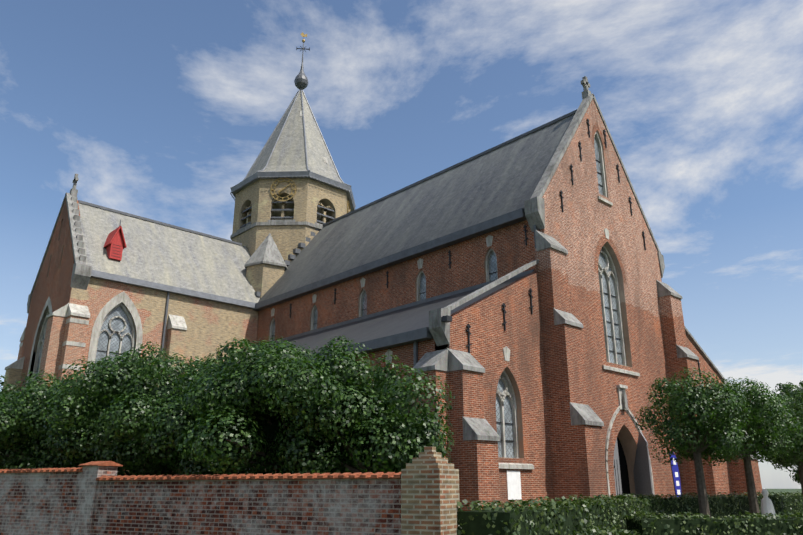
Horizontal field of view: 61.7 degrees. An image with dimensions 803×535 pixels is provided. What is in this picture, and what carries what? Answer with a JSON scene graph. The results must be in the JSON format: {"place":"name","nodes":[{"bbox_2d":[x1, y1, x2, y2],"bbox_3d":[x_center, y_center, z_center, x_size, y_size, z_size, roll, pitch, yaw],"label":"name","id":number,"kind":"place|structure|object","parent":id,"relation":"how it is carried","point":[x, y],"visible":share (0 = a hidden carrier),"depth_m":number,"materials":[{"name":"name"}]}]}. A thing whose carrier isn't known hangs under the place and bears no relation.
{"place":"outdoors","nodes":[
{"label":"outdoors","id":0,"kind":"place"},
{"bbox_2d":[17,315,185,385],"bbox_3d":[-8.184,11.695,47.031,35.060,10.600,9.950,16,-24,-40],"label":"brick","id":1,"kind":"object","parent":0,"point":[55,353],"visible":0.06,"depth_m":34.69,"materials":[{"name":"brick"}]},
{"bbox_2d":[3,198,333,392],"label":"tower wall","id":2,"kind":"structure","parent":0,"point":[262,278],"depth_m":44.63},
{"bbox_2d":[27,46,761,510],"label":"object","id":3,"kind":"object","parent":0,"point":[441,360],"depth_m":26.83,"materials":[{"name":"grey stone"}]},
{"bbox_2d":[0,0,802,488],"label":"sky","id":4,"kind":"structure","parent":0,"point":[158,109],"materials":[{"name":"blue"}]},
{"bbox_2d":[267,122,625,406],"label":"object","id":5,"kind":"object","parent":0,"point":[502,365],"visible":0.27,"depth_m":29.96,"materials":[{"name":"red brick"}]},
{"bbox_2d":[535,248,726,500],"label":"buttresses","id":6,"kind":"structure","parent":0,"point":[578,460],"depth_m":25.32,"materials":[{"name":"red brick"}]},
{"bbox_2d":[613,431,653,494],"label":"open door","id":7,"kind":"structure","parent":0,"point":[642,476],"depth_m":28.33,"materials":[{"name":"grey wood"}]},
{"bbox_2d":[669,452,680,496],"bbox_3d":[11.496,8.752,28.139,0.680,2.050,0.020,16,-24,-40],"label":"banner","id":8,"kind":"object","parent":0,"point":[675,468],"visible":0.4,"depth_m":28.15,"materials":[{"name":"blue fabric"}]},
{"bbox_2d":[673,458,680,494],"bbox_3d":[11.537,8.758,28.159,0.310,1.450,0.002,16,-24,-40],"label":"banner text","id":9,"kind":"object","parent":8,"relation":"attached to","point":[677,482],"visible":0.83,"depth_m":28.11},
{"bbox_2d":[767,489,801,494],"bbox_3d":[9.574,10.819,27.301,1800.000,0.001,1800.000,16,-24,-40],"label":"ground","id":10,"kind":"structure","parent":0,"point":[784,490],"depth_m":385.26,"materials":[{"name":"green plant"}]},
{"bbox_2d":[0,370,131,473],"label":"bush","id":11,"kind":"object","parent":10,"relation":"on","point":[39,451],"depth_m":16.33,"materials":[{"name":"green plant"}]},
{"bbox_2d":[6,401,55,444],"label":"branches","id":12,"kind":"object","parent":11,"relation":"on","point":[29,424],"depth_m":17.02,"materials":[{"name":"plant"}]},
{"bbox_2d":[42,341,238,475],"bbox_3d":[-6.055,4.446,16.095,5.129,5.164,5.825,16,-24,-40],"label":"bush","id":13,"kind":"object","parent":10,"relation":"on","point":[128,382],"depth_m":14.83,"materials":[{"name":"green plant"}]},
{"bbox_2d":[77,385,187,456],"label":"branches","id":14,"kind":"object","parent":13,"relation":"attached to","point":[167,389],"visible":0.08,"depth_m":14.96,"materials":[{"name":"plant"}]},
{"bbox_2d":[69,277,257,470],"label":"transept wall","id":15,"kind":"structure","parent":10,"relation":"on","point":[212,326],"depth_m":39.56,"materials":[{"name":"brick"}]},
{"bbox_2d":[0,466,400,534],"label":"garden wall","id":16,"kind":"structure","parent":10,"relation":"on","point":[84,502],"depth_m":11.82,"materials":[{"name":"brick"}]},
{"bbox_2d":[0,461,400,480],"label":"tile","id":17,"kind":"object","parent":16,"relation":"on","point":[370,475],"visible":0.94,"depth_m":11.74,"materials":[{"name":"tile"}]},
{"bbox_2d":[146,336,409,475],"bbox_3d":[-2.391,3.832,13.912,5.002,4.977,5.922,16,-24,-40],"label":"bush","id":18,"kind":"object","parent":10,"relation":"on","point":[214,400],"depth_m":12.70,"materials":[{"name":"green plant"}]},
{"bbox_2d":[209,373,326,454],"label":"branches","id":19,"kind":"object","parent":18,"relation":"attached to","point":[270,430],"visible":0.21,"depth_m":13.66,"materials":[{"name":"plant"}]},
{"bbox_2d":[154,339,447,473],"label":"aisle wall","id":20,"kind":"structure","parent":10,"relation":"on","point":[403,354],"depth_m":23.47,"materials":[{"name":"red brick"}]},
{"bbox_2d":[78,38,576,365],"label":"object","id":21,"kind":"object","parent":10,"relation":"on","point":[415,337],"visible":0.33,"depth_m":34.70,"materials":[{"name":"grey metal"}]},
{"bbox_2d":[19,199,79,390],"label":"gable wall","id":22,"kind":"structure","parent":21,"relation":"attached to","point":[53,283],"depth_m":39.12,"materials":[{"name":"red brick"}]},
{"bbox_2d":[79,91,341,302],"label":"slate","id":23,"kind":"object","parent":21,"relation":"attached to","point":[162,254],"visible":0.23,"depth_m":43.17,"materials":[{"name":"grey stone"}]},
{"bbox_2d":[104,226,126,260],"bbox_3d":[-16.774,-1.274,39.059,0.980,1.996,1.700,16,-24,-40],"label":"dormer","id":24,"kind":"object","parent":23,"relation":"on","point":[116,236],"visible":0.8,"depth_m":38.57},
{"bbox_2d":[91,90,355,308],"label":"flashing","id":25,"kind":"object","parent":21,"relation":"attached to","point":[245,182],"visible":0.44,"depth_m":48.84,"materials":[{"name":"grey metal"}]},
{"bbox_2d":[232,178,350,261],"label":"tower","id":26,"kind":"structure","parent":21,"relation":"on","point":[310,194],"depth_m":48.80,"materials":[{"name":"yellow brick"}]},
{"bbox_2d":[270,32,349,212],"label":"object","id":27,"kind":"object","parent":26,"relation":"attached to","point":[288,181],"visible":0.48,"depth_m":48.84,"materials":[{"name":"gold metal"}]},
{"bbox_2d":[237,275,525,363],"bbox_3d":[1.829,5.345,37.821,22.600,3.456,21.600,16,-24,-40],"label":"slate roof","id":28,"kind":"object","parent":21,"relation":"attached to","point":[414,317],"visible":0.11,"depth_m":29.31,"materials":[{"name":"grey stone"}]},
{"bbox_2d":[256,220,543,344],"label":"nave wall","id":29,"kind":"structure","parent":21,"relation":"attached to","point":[467,269],"depth_m":33.35,"materials":[{"name":"red brick"}]},
{"bbox_2d":[258,114,574,301],"bbox_3d":[1.839,-2.107,40.247,10.840,7.180,22.570,16,-24,-40],"label":"slate roof","id":30,"kind":"object","parent":21,"relation":"attached to","point":[502,180],"visible":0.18,"depth_m":36.61,"materials":[{"name":"grey stone"}]},
{"bbox_2d":[441,229,539,347],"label":"stones","id":31,"kind":"object","parent":21,"relation":"attached to","point":[446,319],"visible":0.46,"depth_m":21.97,"materials":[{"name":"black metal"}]},
{"bbox_2d":[5,111,654,495],"bbox_3d":[-0.972,-0.245,42.806,35.200,30.730,31.230,16,-24,-40],"label":"stone","id":32,"kind":"object","parent":10,"relation":"on","point":[121,301],"visible":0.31,"depth_m":32.99,"materials":[{"name":"grey stone"}]},
{"bbox_2d":[271,354,454,473],"bbox_3d":[-0.660,3.821,12.723,3.470,4.250,3.848,16,-24,-40],"label":"bush","id":33,"kind":"object","parent":10,"relation":"on","point":[412,438],"depth_m":12.15,"materials":[{"name":"green plant"}]},
{"bbox_2d":[401,446,459,534],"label":"pier","id":34,"kind":"structure","parent":10,"relation":"on","point":[430,496],"depth_m":9.57,"materials":[{"name":"brick"}]},
{"bbox_2d":[435,270,553,506],"bbox_3d":[3.503,4.314,23.898,5.950,10.250,0.600,16,-24,-40],"label":"aisle","id":35,"kind":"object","parent":10,"relation":"on","point":[521,337],"visible":0.52,"depth_m":24.17,"materials":[{"name":"red brick"}]},
{"bbox_2d":[457,493,663,534],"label":"hedge","id":36,"kind":"object","parent":10,"relation":"on","point":[585,502],"visible":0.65,"depth_m":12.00,"materials":[{"name":"green plant"}]},
{"bbox_2d":[573,526,639,534],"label":"hedge","id":37,"kind":"object","parent":10,"relation":"on","point":[596,531],"depth_m":11.69,"materials":[{"name":"green plant"}]},
{"bbox_2d":[542,99,682,497],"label":"front gable wall","id":38,"kind":"structure","parent":10,"relation":"on","point":[581,223],"depth_m":30.42,"materials":[{"name":"brick"}]},
{"bbox_2d":[632,365,752,517],"bbox_3d":[8.572,5.536,19.465,3.238,5.171,3.279,16,-24,-40],"label":"tree","id":39,"kind":"object","parent":10,"relation":"on","point":[710,404],"depth_m":19.19,"materials":[{"name":"green plant"}]},
{"bbox_2d":[686,337,732,493],"bbox_3d":[15.236,7.718,34.307,5.950,10.250,0.600,16,-24,-40],"label":"aisle","id":40,"kind":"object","parent":10,"relation":"on","point":[705,367],"depth_m":34.94,"materials":[{"name":"red brick"}]},
{"bbox_2d":[623,510,802,534],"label":"hedge","id":41,"kind":"object","parent":10,"relation":"on","point":[676,525],"depth_m":14.28,"materials":[{"name":"green plant"}]},
{"bbox_2d":[632,491,802,517],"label":"hedge","id":42,"kind":"object","parent":10,"relation":"on","point":[732,496],"visible":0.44,"depth_m":23.48,"materials":[{"name":"green plant"}]},
{"bbox_2d":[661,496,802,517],"bbox_3d":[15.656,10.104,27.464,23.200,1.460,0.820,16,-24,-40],"label":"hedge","id":43,"kind":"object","parent":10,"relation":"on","point":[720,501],"depth_m":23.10,"materials":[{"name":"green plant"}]},
{"bbox_2d":[689,376,802,517],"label":"tree","id":44,"kind":"object","parent":10,"relation":"on","point":[769,433],"depth_m":20.65,"materials":[{"name":"green plant"}]},
{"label":"path","id":45,"kind":"structure","parent":0,"visible":0},
{"bbox_2d":[761,489,774,517],"bbox_3d":[12.518,8.460,22.904,0.600,1.750,0.600,16,-24,-40],"label":"statue","id":46,"kind":"object","parent":45,"relation":"on","point":[767,506],"visible":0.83,"depth_m":22.90,"materials":[{"name":"grey stone"}]},
{"bbox_2d":[750,386,802,495],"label":"lime","id":47,"kind":"object","parent":45,"relation":"on","point":[790,459],"depth_m":22.61,"materials":[{"name":"green plant"}]},
{"bbox_2d":[769,380,802,483],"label":"lime","id":48,"kind":"object","parent":45,"relation":"on","point":[788,387],"depth_m":36.95,"materials":[{"name":"green plant"}]}
]}

